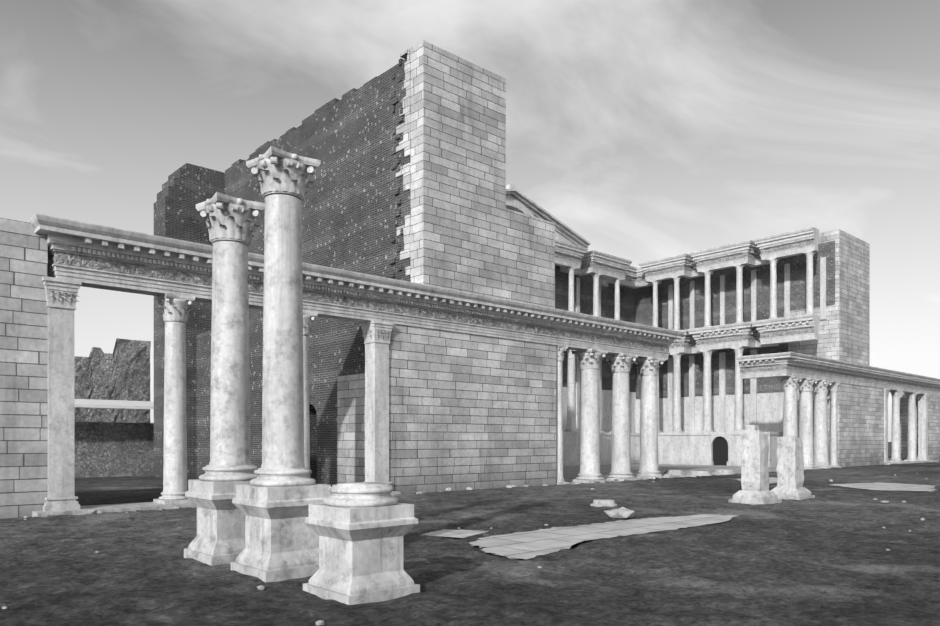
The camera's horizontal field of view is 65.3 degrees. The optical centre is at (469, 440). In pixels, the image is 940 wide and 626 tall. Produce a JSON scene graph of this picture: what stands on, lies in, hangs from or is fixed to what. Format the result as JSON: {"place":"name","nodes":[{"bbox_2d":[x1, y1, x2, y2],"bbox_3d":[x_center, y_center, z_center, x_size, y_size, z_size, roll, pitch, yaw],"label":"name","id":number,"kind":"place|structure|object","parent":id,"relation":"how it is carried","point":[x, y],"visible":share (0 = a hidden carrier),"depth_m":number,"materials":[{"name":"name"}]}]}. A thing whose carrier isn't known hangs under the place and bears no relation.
{"place":"outdoors","nodes":[
{"label":"outdoors","id":0,"kind":"place"},
{"bbox_2d":[74,338,153,477],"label":"rubble wall","id":1,"kind":"structure","parent":0,"point":[113,442],"depth_m":38.13,"materials":[{"name":"grey stone"}]},
{"bbox_2d":[74,399,153,408],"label":"horizontal beam","id":2,"kind":"structure","parent":1,"relation":"attached to","point":[92,403],"depth_m":35.90,"materials":[{"name":"white stone"}]},
{"bbox_2d":[337,40,555,493],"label":"ashlar wall","id":3,"kind":"structure","parent":0,"point":[473,411],"depth_m":26.28,"materials":[{"name":"grey stone"}]},
{"bbox_2d":[0,462,939,625],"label":"ground","id":4,"kind":"structure","parent":0,"point":[824,557],"depth_m":9.99,"materials":[{"name":"grey soil"}]},
{"bbox_2d":[422,529,486,537],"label":"paving","id":5,"kind":"structure","parent":4,"relation":"on","point":[455,533],"depth_m":13.74,"materials":[{"name":"grey stone"}]},
{"bbox_2d":[2,473,931,625],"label":"scattered stones","id":6,"kind":"object","parent":4,"relation":"on","point":[622,513],"visible":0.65,"depth_m":17.28,"materials":[{"name":"stone"}]},
{"bbox_2d":[468,514,736,559],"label":"paving","id":7,"kind":"structure","parent":4,"relation":"on","point":[525,545],"depth_m":13.60,"materials":[{"name":"grey stone"}]},
{"bbox_2d":[557,463,841,484],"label":"court paving","id":8,"kind":"structure","parent":4,"relation":"on","point":[571,472],"depth_m":44.99,"materials":[{"name":"grey stone"}]},
{"bbox_2d":[563,387,783,466],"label":"wall","id":9,"kind":"structure","parent":8,"relation":"on","point":[686,447],"depth_m":54.22,"materials":[{"name":"stone"}]},
{"bbox_2d":[563,250,825,432],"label":"columns","id":10,"kind":"structure","parent":9,"relation":"on","point":[574,396],"depth_m":53.49,"materials":[{"name":"stone"}]},
{"bbox_2d":[555,227,819,354],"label":"entablature","id":11,"kind":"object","parent":10,"relation":"on","point":[765,332],"visible":0.44,"depth_m":52.09,"materials":[{"name":"stone"}]},
{"bbox_2d":[506,184,590,247],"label":"pediment","id":12,"kind":"object","parent":11,"relation":"on","point":[518,201],"visible":0.31,"depth_m":49.44,"materials":[{"name":"stone"}]},
{"bbox_2d":[713,436,727,465],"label":"arched doorway","id":13,"kind":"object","parent":9,"relation":"attached to","point":[720,450],"visible":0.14,"depth_m":52.42,"materials":[{"name":"black"}]},
{"bbox_2d":[556,345,929,484],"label":"columns","id":14,"kind":"structure","parent":8,"relation":"on","point":[814,457],"depth_m":34.12,"materials":[{"name":"white stone"}]},
{"bbox_2d":[28,214,683,362],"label":"entablature","id":15,"kind":"structure","parent":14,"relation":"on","point":[100,257],"depth_m":22.63,"materials":[{"name":"white stone"}]},
{"bbox_2d":[736,352,939,395],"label":"entablature","id":16,"kind":"structure","parent":14,"relation":"on","point":[783,364],"depth_m":47.45,"materials":[{"name":"white stone"}]},
{"bbox_2d":[737,477,777,482],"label":"stone block","id":17,"kind":"structure","parent":4,"relation":"on","point":[773,480],"depth_m":32.73,"materials":[{"name":"grey stone"}]},
{"bbox_2d":[830,482,936,490],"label":"paving","id":18,"kind":"structure","parent":4,"relation":"on","point":[891,486],"depth_m":27.76,"materials":[{"name":"grey stone"}]},
{"bbox_2d":[0,0,939,441],"label":"sky","id":19,"kind":"structure","parent":0,"point":[651,130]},
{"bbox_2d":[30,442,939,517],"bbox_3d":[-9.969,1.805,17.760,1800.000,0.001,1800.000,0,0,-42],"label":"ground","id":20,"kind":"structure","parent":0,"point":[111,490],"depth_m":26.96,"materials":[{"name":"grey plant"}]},
{"bbox_2d":[0,218,47,518],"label":"pier wall","id":21,"kind":"structure","parent":20,"relation":"on","point":[23,380],"depth_m":17.07,"materials":[{"name":"grey stone"}]},
{"bbox_2d":[154,58,410,486],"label":"brick wall","id":22,"kind":"structure","parent":20,"relation":"on","point":[356,206],"depth_m":29.17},
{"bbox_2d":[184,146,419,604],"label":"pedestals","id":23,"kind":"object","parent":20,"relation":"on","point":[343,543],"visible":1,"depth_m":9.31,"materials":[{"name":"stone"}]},
{"bbox_2d":[209,241,250,465],"bbox_3d":[-3.558,-1.265,10.884,0.599,3.260,0.599,0,0,-42],"label":"column shaft","id":24,"kind":"object","parent":23,"relation":"on","point":[230,408],"visible":1,"depth_m":10.65,"materials":[{"name":"grey stone"}]},
{"bbox_2d":[261,194,304,468],"bbox_3d":[-2.469,-1.405,9.685,0.567,3.540,0.567,0,0,-42],"label":"column shaft","id":25,"kind":"object","parent":23,"relation":"on","point":[283,413],"visible":1,"depth_m":9.47,"materials":[{"name":"stone"}]},
{"bbox_2d":[32,460,938,516],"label":"stylobate","id":26,"kind":"object","parent":20,"relation":"on","point":[83,510],"visible":0.36,"depth_m":18.47,"materials":[{"name":"stone"}]},
{"bbox_2d":[42,276,393,510],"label":"columns","id":27,"kind":"structure","parent":26,"relation":"on","point":[61,295],"depth_m":19.38,"materials":[{"name":"white stone"}]},
{"bbox_2d":[591,469,734,506],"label":"fragments","id":28,"kind":"object","parent":20,"relation":"on","point":[607,502],"visible":0.83,"depth_m":35.84,"materials":[{"name":"stone"}]},
{"bbox_2d":[555,241,834,398],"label":"recessed back wall","id":29,"kind":"structure","parent":20,"relation":"on","point":[636,305],"depth_m":55.41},
{"bbox_2d":[728,425,814,504],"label":"broken pillars","id":30,"kind":"structure","parent":20,"relation":"on","point":[755,471],"depth_m":20.55,"materials":[{"name":"stone"}]},
{"bbox_2d":[788,229,939,466],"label":"ashlar wall","id":31,"kind":"structure","parent":0,"point":[844,331],"depth_m":50.82,"materials":[{"name":"grey stone"}]}
]}

